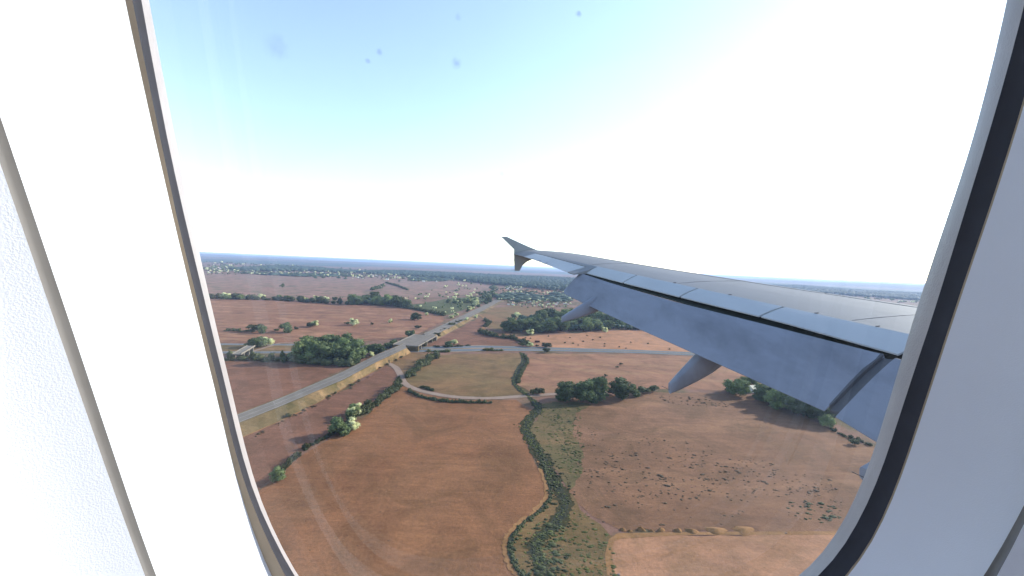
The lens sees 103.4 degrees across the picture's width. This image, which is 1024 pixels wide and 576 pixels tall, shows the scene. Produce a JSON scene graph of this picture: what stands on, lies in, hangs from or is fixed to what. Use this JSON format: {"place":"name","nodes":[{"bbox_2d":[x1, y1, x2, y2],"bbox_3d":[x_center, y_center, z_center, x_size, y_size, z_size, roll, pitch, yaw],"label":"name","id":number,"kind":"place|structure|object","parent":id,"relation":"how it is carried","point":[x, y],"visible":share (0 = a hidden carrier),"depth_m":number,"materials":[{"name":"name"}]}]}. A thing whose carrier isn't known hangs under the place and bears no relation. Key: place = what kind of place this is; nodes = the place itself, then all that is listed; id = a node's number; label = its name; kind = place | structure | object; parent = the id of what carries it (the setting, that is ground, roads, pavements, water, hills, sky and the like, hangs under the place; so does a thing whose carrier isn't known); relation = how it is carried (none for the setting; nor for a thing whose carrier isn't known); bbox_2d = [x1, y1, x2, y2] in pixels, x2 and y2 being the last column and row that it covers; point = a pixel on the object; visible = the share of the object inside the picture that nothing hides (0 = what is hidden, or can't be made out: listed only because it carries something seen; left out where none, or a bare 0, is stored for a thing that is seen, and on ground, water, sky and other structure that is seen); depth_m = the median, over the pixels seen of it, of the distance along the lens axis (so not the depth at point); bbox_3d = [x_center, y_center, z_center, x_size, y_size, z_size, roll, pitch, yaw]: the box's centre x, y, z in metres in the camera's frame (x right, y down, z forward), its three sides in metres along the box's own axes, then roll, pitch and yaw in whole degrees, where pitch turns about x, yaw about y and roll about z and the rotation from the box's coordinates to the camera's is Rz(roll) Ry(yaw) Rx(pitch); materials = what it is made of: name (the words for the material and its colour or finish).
{"place":"outdoors","nodes":[
{"label":"outdoors","id":0,"kind":"place"},
{"bbox_2d":[201,260,362,266],"bbox_3d":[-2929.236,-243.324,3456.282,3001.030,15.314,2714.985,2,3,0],"label":"hill","id":1,"kind":"structure","parent":0,"point":[218,261],"depth_m":3813.91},
{"bbox_2d":[225,361,347,413],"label":"field","id":2,"kind":"structure","parent":0,"point":[253,384],"depth_m":262.11,"materials":[{"name":"soil"}]},
{"bbox_2d":[243,366,397,488],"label":"field","id":3,"kind":"structure","parent":0,"point":[270,448],"depth_m":188.00,"materials":[{"name":"soil"}]},
{"bbox_2d":[346,402,362,414],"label":"tree","id":4,"kind":"object","parent":3,"relation":"on","point":[355,407],"visible":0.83,"depth_m":206.05,"materials":[{"name":"green plant"}]},
{"bbox_2d":[243,358,399,436],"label":"field path","id":5,"kind":"structure","parent":0,"point":[315,403],"depth_m":219.73,"materials":[{"name":"brown soil"}]},
{"bbox_2d":[237,343,406,422],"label":"road","id":6,"kind":"structure","parent":0,"point":[243,416],"depth_m":240.90,"materials":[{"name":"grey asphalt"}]},
{"bbox_2d":[239,348,410,435],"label":"embankment","id":7,"kind":"structure","parent":0,"point":[254,424],"depth_m":218.18,"materials":[{"name":"beige plant"}]},
{"bbox_2d":[210,299,444,342],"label":"field","id":8,"kind":"structure","parent":0,"point":[273,315],"depth_m":521.94,"materials":[{"name":"soil"}]},
{"bbox_2d":[278,322,292,332],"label":"tree","id":9,"kind":"object","parent":8,"relation":"on","point":[286,326],"visible":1,"depth_m":421.38,"materials":[{"name":"green plant"}]},
{"bbox_2d":[204,273,490,298],"bbox_3d":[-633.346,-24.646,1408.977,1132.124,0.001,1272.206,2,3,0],"label":"field","id":10,"kind":"structure","parent":0,"point":[294,286],"depth_m":1162.96,"materials":[{"name":"brown soil"}]},
{"bbox_2d":[240,272,349,276],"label":"wood","id":11,"kind":"object","parent":10,"relation":"on","point":[297,274],"visible":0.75,"depth_m":1703.79,"materials":[{"name":"green plant"}]},
{"bbox_2d":[238,268,360,275],"bbox_3d":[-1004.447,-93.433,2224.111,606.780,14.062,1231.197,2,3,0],"label":"village trees","id":12,"kind":"object","parent":10,"relation":"on","point":[258,271],"visible":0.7,"depth_m":1864.28,"materials":[{"name":"green plant"}]},
{"bbox_2d":[408,276,449,280],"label":"wood","id":13,"kind":"object","parent":10,"relation":"on","point":[430,278],"visible":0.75,"depth_m":1833.76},
{"bbox_2d":[200,254,547,269],"bbox_3d":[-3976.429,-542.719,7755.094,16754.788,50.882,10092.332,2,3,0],"label":"hill","id":14,"kind":"structure","parent":0,"point":[211,255],"depth_m":9991.30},
{"bbox_2d":[201,259,578,274],"bbox_3d":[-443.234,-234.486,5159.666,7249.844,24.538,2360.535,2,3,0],"label":"hill","id":15,"kind":"structure","parent":0,"point":[389,266],"depth_m":5176.52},
{"bbox_2d":[259,386,548,575],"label":"field","id":16,"kind":"structure","parent":0,"point":[434,517],"depth_m":139.39,"materials":[{"name":"orange soil"}]},
{"bbox_2d":[268,465,285,481],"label":"tree","id":17,"kind":"object","parent":16,"relation":"on","point":[277,474],"visible":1,"depth_m":142.31,"materials":[{"name":"green plant"}]},
{"bbox_2d":[327,416,350,435],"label":"tree","id":18,"kind":"object","parent":16,"relation":"on","point":[340,426],"visible":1,"depth_m":181.70,"materials":[{"name":"green plant"}]},
{"bbox_2d":[346,416,360,430],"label":"tree","id":19,"kind":"object","parent":16,"relation":"on","point":[352,423],"visible":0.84,"depth_m":188.08,"materials":[{"name":"green plant"}]},
{"bbox_2d":[407,388,491,403],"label":"hedge","id":20,"kind":"object","parent":16,"relation":"on","point":[415,393],"visible":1,"depth_m":233.59,"materials":[{"name":"green plant"}]},
{"bbox_2d":[388,353,426,375],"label":"field","id":21,"kind":"structure","parent":0,"point":[405,363],"depth_m":323.40,"materials":[{"name":"brown soil"}]},
{"bbox_2d":[413,296,491,314],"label":"field","id":22,"kind":"structure","parent":0,"point":[434,304],"depth_m":751.05,"materials":[{"name":"green plant"}]},
{"bbox_2d":[405,291,476,311],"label":"scattered trees","id":23,"kind":"object","parent":22,"relation":"on","point":[444,304],"visible":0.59,"depth_m":772.77,"materials":[{"name":"green plant"}]},
{"bbox_2d":[220,343,693,353],"bbox_3d":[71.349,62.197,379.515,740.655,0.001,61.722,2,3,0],"label":"motorway carriageway","id":24,"kind":"structure","parent":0,"point":[498,347],"depth_m":396.15,"materials":[{"name":"grey asphalt"}]},
{"bbox_2d":[221,345,693,355],"bbox_3d":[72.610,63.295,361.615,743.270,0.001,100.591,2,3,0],"label":"motorway verge","id":25,"kind":"structure","parent":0,"point":[271,348],"depth_m":366.36,"materials":[{"name":"green plant"}]},
{"bbox_2d":[252,336,269,345],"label":"tree","id":26,"kind":"object","parent":25,"relation":"on","point":[260,341],"visible":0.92,"depth_m":346.61,"materials":[{"name":"green plant"}]},
{"bbox_2d":[222,349,693,354],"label":"motorway carriageway","id":27,"kind":"structure","parent":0,"point":[495,349],"depth_m":385.42,"materials":[{"name":"grey asphalt"}]},
{"bbox_2d":[406,353,521,396],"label":"field","id":28,"kind":"structure","parent":0,"point":[488,375],"depth_m":290.76,"materials":[{"name":"beige soil"}]},
{"bbox_2d":[424,287,523,334],"bbox_3d":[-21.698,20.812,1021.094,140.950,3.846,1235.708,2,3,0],"label":"road","id":29,"kind":"structure","parent":0,"point":[439,329],"depth_m":574.64,"materials":[{"name":"grey asphalt"}]},
{"bbox_2d":[428,318,520,345],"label":"field","id":30,"kind":"structure","parent":0,"point":[469,334],"depth_m":436.93,"materials":[{"name":"soil"}]},
{"bbox_2d":[0,0,1023,575],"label":"airliner","id":31,"kind":"object","parent":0,"point":[122,448],"visible":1,"depth_m":0.10,"materials":[{"name":"grey paint"}]},
{"bbox_2d":[0,0,1023,575],"bbox_3d":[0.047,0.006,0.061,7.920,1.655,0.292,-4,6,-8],"label":"cabin window","id":32,"kind":"structure","parent":31,"relation":"in","point":[123,452],"depth_m":0.09,"materials":[{"name":"plastic"}]},
{"bbox_2d":[482,306,560,333],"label":"field","id":33,"kind":"structure","parent":0,"point":[497,316],"depth_m":672.29,"materials":[{"name":"brown soil"}]},
{"bbox_2d":[505,320,520,331],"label":"tree","id":34,"kind":"object","parent":33,"relation":"on","point":[514,325],"visible":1,"depth_m":480.63,"materials":[{"name":"green plant"}]},
{"bbox_2d":[516,318,529,331],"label":"tree","id":35,"kind":"object","parent":33,"relation":"on","point":[523,323],"visible":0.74,"depth_m":489.66,"materials":[{"name":"green plant"}]},
{"bbox_2d":[517,314,635,329],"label":"wood","id":36,"kind":"object","parent":33,"relation":"on","point":[576,326],"visible":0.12,"depth_m":549.81,"materials":[{"name":"green plant"}]},
{"bbox_2d":[389,363,655,398],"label":"lane","id":37,"kind":"structure","parent":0,"point":[399,372],"depth_m":249.79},
{"bbox_2d":[501,461,548,575],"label":"ditch bank","id":38,"kind":"structure","parent":0,"point":[510,567],"depth_m":123.68,"materials":[{"name":"brown soil"}]},
{"bbox_2d":[498,287,557,295],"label":"field","id":39,"kind":"structure","parent":0,"point":[535,289],"depth_m":1357.20,"materials":[{"name":"soil"}]},
{"bbox_2d":[507,450,551,572],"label":"ditch","id":40,"kind":"object","parent":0,"point":[511,538],"visible":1,"depth_m":129.35,"materials":[{"name":"green plant"}]},
{"bbox_2d":[506,444,555,575],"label":"bank growth","id":41,"kind":"object","parent":40,"relation":"on","point":[511,544],"visible":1,"depth_m":122.27,"materials":[{"name":"green plant"}]},
{"bbox_2d":[520,402,546,457],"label":"brook margin","id":42,"kind":"object","parent":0,"point":[532,452],"visible":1,"depth_m":198.05,"materials":[{"name":"plant"}]},
{"bbox_2d":[216,254,861,282],"bbox_3d":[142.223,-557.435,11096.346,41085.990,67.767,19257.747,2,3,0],"label":"hill","id":43,"kind":"structure","parent":0,"point":[509,267],"depth_m":16364.02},
{"bbox_2d":[512,353,568,575],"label":"brook","id":44,"kind":"structure","parent":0,"point":[559,512],"depth_m":139.20,"materials":[{"name":"plant"}]},
{"bbox_2d":[512,352,573,575],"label":"brook growth","id":45,"kind":"object","parent":44,"relation":"on","point":[551,473],"visible":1,"depth_m":165.54,"materials":[{"name":"green plant"}]},
{"bbox_2d":[524,520,562,575],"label":"brook margin","id":46,"kind":"object","parent":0,"point":[529,547],"visible":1,"depth_m":116.37,"materials":[{"name":"plant"}]},
{"bbox_2d":[536,457,574,525],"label":"brook margin","id":47,"kind":"object","parent":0,"point":[572,503],"visible":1,"depth_m":138.20,"materials":[{"name":"plant"}]},
{"bbox_2d":[530,402,590,488],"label":"field","id":48,"kind":"structure","parent":0,"point":[542,438],"depth_m":192.23,"materials":[{"name":"green plant"}]},
{"bbox_2d":[536,440,575,507],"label":"tussocks","id":49,"kind":"object","parent":48,"relation":"on","point":[540,464],"visible":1,"depth_m":154.32,"materials":[{"name":"green plant"}]},
{"bbox_2d":[536,405,583,476],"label":"grass tufts","id":50,"kind":"object","parent":48,"relation":"on","point":[580,462],"visible":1,"depth_m":187.45,"materials":[{"name":"green plant"}]},
{"bbox_2d":[548,409,584,467],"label":"tussocks","id":51,"kind":"object","parent":48,"relation":"on","point":[565,438],"visible":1,"depth_m":187.83,"materials":[{"name":"green plant"}]},
{"bbox_2d":[201,256,922,536],"bbox_3d":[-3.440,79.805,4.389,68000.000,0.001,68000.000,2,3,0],"label":"ground","id":52,"kind":"structure","parent":0,"point":[840,426],"depth_m":489.74,"materials":[{"name":"soil"}]},
{"bbox_2d":[205,264,239,272],"bbox_3d":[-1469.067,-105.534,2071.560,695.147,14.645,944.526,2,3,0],"label":"village trees","id":53,"kind":"object","parent":52,"relation":"on","point":[216,269],"visible":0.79,"depth_m":1884.65,"materials":[{"name":"green plant"}]},
{"bbox_2d":[232,345,254,356],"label":"farm bridge","id":54,"kind":"structure","parent":52,"relation":"on","point":[245,350],"depth_m":317.72,"materials":[{"name":"concrete"}]},
{"bbox_2d":[209,292,348,304],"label":"hedge","id":55,"kind":"object","parent":52,"relation":"on","point":[320,299],"visible":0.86,"depth_m":712.92,"materials":[{"name":"green plant"}]},
{"bbox_2d":[224,350,355,366],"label":"hedge","id":56,"kind":"object","parent":52,"relation":"on","point":[316,360],"visible":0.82,"depth_m":302.62,"materials":[{"name":"green plant"}]},
{"bbox_2d":[226,265,355,272],"bbox_3d":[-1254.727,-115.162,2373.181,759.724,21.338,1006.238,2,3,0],"label":"wood","id":57,"kind":"object","parent":52,"relation":"on","point":[268,268],"visible":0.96,"depth_m":2212.16,"materials":[{"name":"green plant"}]},
{"bbox_2d":[291,335,319,361],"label":"tree","id":58,"kind":"object","parent":52,"relation":"on","point":[303,347],"visible":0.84,"depth_m":303.25,"materials":[{"name":"green plant"}]},
{"bbox_2d":[202,261,409,278],"bbox_3d":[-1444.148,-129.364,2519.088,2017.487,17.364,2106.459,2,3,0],"label":"scattered trees","id":59,"kind":"object","parent":52,"relation":"on","point":[237,263],"visible":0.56,"depth_m":2049.59,"materials":[{"name":"green plant"}]},
{"bbox_2d":[280,420,346,469],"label":"hedge","id":60,"kind":"object","parent":52,"relation":"on","point":[293,457],"visible":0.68,"depth_m":167.54,"materials":[{"name":"green plant"}]},
{"bbox_2d":[312,341,339,358],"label":"tree","id":61,"kind":"object","parent":52,"relation":"on","point":[322,350],"visible":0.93,"depth_m":303.14,"materials":[{"name":"green plant"}]},
{"bbox_2d":[333,345,349,358],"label":"tree","id":62,"kind":"object","parent":52,"relation":"on","point":[341,352],"visible":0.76,"depth_m":305.81,"materials":[{"name":"green plant"}]},
{"bbox_2d":[343,338,367,357],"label":"tree","id":63,"kind":"object","parent":52,"relation":"on","point":[356,344],"visible":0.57,"depth_m":317.40,"materials":[{"name":"green plant"}]},
{"bbox_2d":[356,377,402,416],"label":"hedge","id":64,"kind":"object","parent":52,"relation":"on","point":[366,406],"visible":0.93,"depth_m":227.19,"materials":[{"name":"green plant"}]},
{"bbox_2d":[393,334,436,351],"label":"road bridge","id":65,"kind":"structure","parent":52,"relation":"on","point":[413,342],"depth_m":381.33,"materials":[{"name":"concrete"}]},
{"bbox_2d":[396,305,445,315],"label":"hedge","id":66,"kind":"object","parent":52,"relation":"on","point":[442,313],"visible":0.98,"depth_m":653.56,"materials":[{"name":"green plant"}]},
{"bbox_2d":[405,350,439,377],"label":"hedge","id":67,"kind":"object","parent":52,"relation":"on","point":[426,361],"visible":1,"depth_m":304.65,"materials":[{"name":"green plant"}]},
{"bbox_2d":[351,269,574,289],"bbox_3d":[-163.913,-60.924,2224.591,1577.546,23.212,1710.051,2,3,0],"label":"wood","id":68,"kind":"object","parent":52,"relation":"on","point":[549,282],"visible":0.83,"depth_m":2106.11,"materials":[{"name":"green plant"}]},
{"bbox_2d":[437,287,524,338],"bbox_3d":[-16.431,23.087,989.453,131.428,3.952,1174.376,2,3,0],"label":"embankment","id":69,"kind":"structure","parent":52,"relation":"on","point":[452,328],"depth_m":542.15,"materials":[{"name":"brown soil"}]},
{"bbox_2d":[478,328,515,338],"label":"hedge","id":70,"kind":"object","parent":52,"relation":"on","point":[488,333],"visible":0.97,"depth_m":450.49,"materials":[{"name":"green plant"}]},
{"bbox_2d":[516,353,529,382],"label":"hedge","id":71,"kind":"object","parent":52,"relation":"on","point":[522,369],"visible":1,"depth_m":312.41,"materials":[{"name":"green plant"}]},
{"bbox_2d":[491,292,572,301],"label":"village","id":72,"kind":"object","parent":52,"relation":"on","point":[517,296],"visible":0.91,"depth_m":1001.85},
{"bbox_2d":[496,289,572,307],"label":"scattered trees","id":73,"kind":"object","parent":52,"relation":"on","point":[542,306],"visible":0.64,"depth_m":915.65,"materials":[{"name":"green plant"}]},
{"bbox_2d":[507,294,570,305],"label":"village trees","id":74,"kind":"object","parent":52,"relation":"on","point":[543,300],"visible":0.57,"depth_m":887.48,"materials":[{"name":"green plant"}]},
{"bbox_2d":[540,319,557,331],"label":"tree","id":75,"kind":"object","parent":52,"relation":"on","point":[550,325],"visible":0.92,"depth_m":492.66,"materials":[{"name":"green plant"}]},
{"bbox_2d":[556,320,570,331],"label":"tree","id":76,"kind":"object","parent":52,"relation":"on","point":[565,325],"visible":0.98,"depth_m":502.18,"materials":[{"name":"green plant"}]},
{"bbox_2d":[579,317,594,330],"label":"tree","id":77,"kind":"object","parent":52,"relation":"on","point":[587,324],"visible":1,"depth_m":518.70,"materials":[{"name":"green plant"}]},
{"bbox_2d":[704,527,727,534],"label":"earth mound","id":78,"kind":"object","parent":52,"relation":"on","point":[716,530],"visible":1,"depth_m":126.13,"materials":[{"name":"brown soil"}]},
{"bbox_2d":[722,379,737,393],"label":"tree","id":79,"kind":"object","parent":52,"relation":"on","point":[727,386],"visible":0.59,"depth_m":271.74,"materials":[{"name":"green plant"}]},
{"bbox_2d":[733,526,753,535],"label":"earth mound","id":80,"kind":"object","parent":52,"relation":"on","point":[744,531],"visible":1,"depth_m":126.91,"materials":[{"name":"brown soil"}]},
{"bbox_2d":[779,394,811,414],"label":"tree","id":81,"kind":"object","parent":52,"relation":"on","point":[788,400],"visible":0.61,"depth_m":233.16,"materials":[{"name":"green plant"}]},
{"bbox_2d":[795,400,819,419],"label":"tree","id":82,"kind":"object","parent":52,"relation":"on","point":[812,414],"visible":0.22,"depth_m":228.77,"materials":[{"name":"green plant"}]},
{"bbox_2d":[808,405,834,420],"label":"tree","id":83,"kind":"object","parent":52,"relation":"on","point":[820,412],"visible":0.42,"depth_m":223.67,"materials":[{"name":"green plant"}]},
{"bbox_2d":[818,414,836,427],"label":"tree","id":84,"kind":"object","parent":52,"relation":"on","point":[826,420],"visible":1,"depth_m":218.20,"materials":[{"name":"green plant"}]},
{"bbox_2d":[770,284,921,299],"bbox_3d":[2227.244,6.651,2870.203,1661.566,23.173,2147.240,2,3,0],"label":"wood","id":85,"kind":"object","parent":52,"relation":"on","point":[906,295],"visible":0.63,"depth_m":2357.51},
{"bbox_2d":[830,427,872,445],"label":"hedge","id":86,"kind":"object","parent":52,"relation":"on","point":[851,436],"visible":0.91,"depth_m":204.60,"materials":[{"name":"green plant"}]},
{"bbox_2d":[200,256,923,289],"bbox_3d":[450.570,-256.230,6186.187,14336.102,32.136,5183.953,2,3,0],"label":"hill","id":87,"kind":"structure","parent":0,"point":[862,285],"depth_m":6350.76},
{"bbox_2d":[513,494,614,575],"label":"field","id":88,"kind":"structure","parent":0,"point":[600,531],"depth_m":117.65,"materials":[{"name":"green plant"}]},
{"bbox_2d":[516,515,570,571],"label":"tussocks","id":89,"kind":"object","parent":88,"relation":"on","point":[541,541],"visible":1,"depth_m":118.58,"materials":[{"name":"green plant"}]},
{"bbox_2d":[519,496,571,575],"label":"tussocks","id":90,"kind":"object","parent":88,"relation":"on","point":[557,546],"visible":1,"depth_m":115.58,"materials":[{"name":"green plant"}]},
{"bbox_2d":[531,516,566,575],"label":"tussocks","id":91,"kind":"object","parent":88,"relation":"on","point":[554,559],"visible":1,"depth_m":113.52,"materials":[{"name":"green plant"}]},
{"bbox_2d":[559,501,618,575],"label":"grass tufts","id":92,"kind":"object","parent":88,"relation":"on","point":[590,562],"visible":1,"depth_m":114.30,"materials":[{"name":"green plant"}]},
{"bbox_2d":[149,0,1006,284],"label":"sky","id":93,"kind":"structure","parent":0,"point":[828,140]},
{"bbox_2d":[518,330,688,351],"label":"field","id":94,"kind":"structure","parent":0,"point":[638,340],"depth_m":452.78,"materials":[{"name":"brown soil"}]},
{"bbox_2d":[516,353,762,393],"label":"field","id":95,"kind":"structure","parent":0,"point":[547,372],"depth_m":322.72,"materials":[{"name":"brown soil"}]},
{"bbox_2d":[536,392,874,531],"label":"field","id":96,"kind":"structure","parent":0,"point":[743,429],"depth_m":171.19,"materials":[{"name":"soil"}]},
{"bbox_2d":[554,381,576,401],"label":"tree","id":97,"kind":"object","parent":96,"relation":"on","point":[566,390],"visible":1,"depth_m":239.60,"materials":[{"name":"green plant"}]},
{"bbox_2d":[574,379,595,401],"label":"tree","id":98,"kind":"object","parent":96,"relation":"on","point":[584,392],"visible":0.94,"depth_m":241.57,"materials":[{"name":"green plant"}]},
{"bbox_2d":[588,376,610,403],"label":"tree","id":99,"kind":"object","parent":96,"relation":"on","point":[600,391],"visible":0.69,"depth_m":244.42,"materials":[{"name":"green plant"}]},
{"bbox_2d":[608,376,636,399],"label":"tree","id":100,"kind":"object","parent":96,"relation":"on","point":[622,388],"visible":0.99,"depth_m":249.33,"materials":[{"name":"green plant"}]},
{"bbox_2d":[581,428,836,499],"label":"tussocks","id":101,"kind":"object","parent":96,"relation":"on","point":[725,479],"visible":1,"depth_m":158.61,"materials":[{"name":"plant"}]},
{"bbox_2d":[601,483,841,525],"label":"tussocks","id":102,"kind":"object","parent":96,"relation":"on","point":[698,499],"visible":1,"depth_m":137.91,"materials":[{"name":"plant"}]},
{"bbox_2d":[729,378,751,395],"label":"tree","id":103,"kind":"object","parent":96,"relation":"on","point":[741,387],"visible":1,"depth_m":266.72,"materials":[{"name":"green plant"}]},
{"bbox_2d":[751,383,770,401],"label":"tree","id":104,"kind":"object","parent":96,"relation":"on","point":[760,390],"visible":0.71,"depth_m":257.82,"materials":[{"name":"green plant"}]},
{"bbox_2d":[763,388,787,409],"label":"tree","id":105,"kind":"object","parent":96,"relation":"on","point":[772,396],"visible":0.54,"depth_m":245.00,"materials":[{"name":"green plant"}]},
{"bbox_2d":[786,499,841,522],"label":"tussocks","id":106,"kind":"object","parent":96,"relation":"on","point":[824,516],"visible":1,"depth_m":139.56,"materials":[{"name":"green plant"}]},
{"bbox_2d":[605,531,836,575],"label":"path","id":107,"kind":"structure","parent":0,"point":[608,553],"depth_m":124.05,"materials":[{"name":"brown soil"}]},
{"bbox_2d":[522,269,923,286],"bbox_3d":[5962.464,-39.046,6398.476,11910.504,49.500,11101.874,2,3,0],"label":"hill","id":108,"kind":"structure","parent":0,"point":[807,281],"depth_m":8163.51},
{"bbox_2d":[612,535,834,575],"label":"field","id":109,"kind":"structure","parent":0,"point":[748,555],"depth_m":115.44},
{"bbox_2d":[756,282,921,291],"bbox_3d":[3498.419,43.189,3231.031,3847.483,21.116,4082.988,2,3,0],"label":"hill","id":110,"kind":"structure","parent":0,"point":[847,287],"depth_m":3760.17,"materials":[{"name":"green plant"}]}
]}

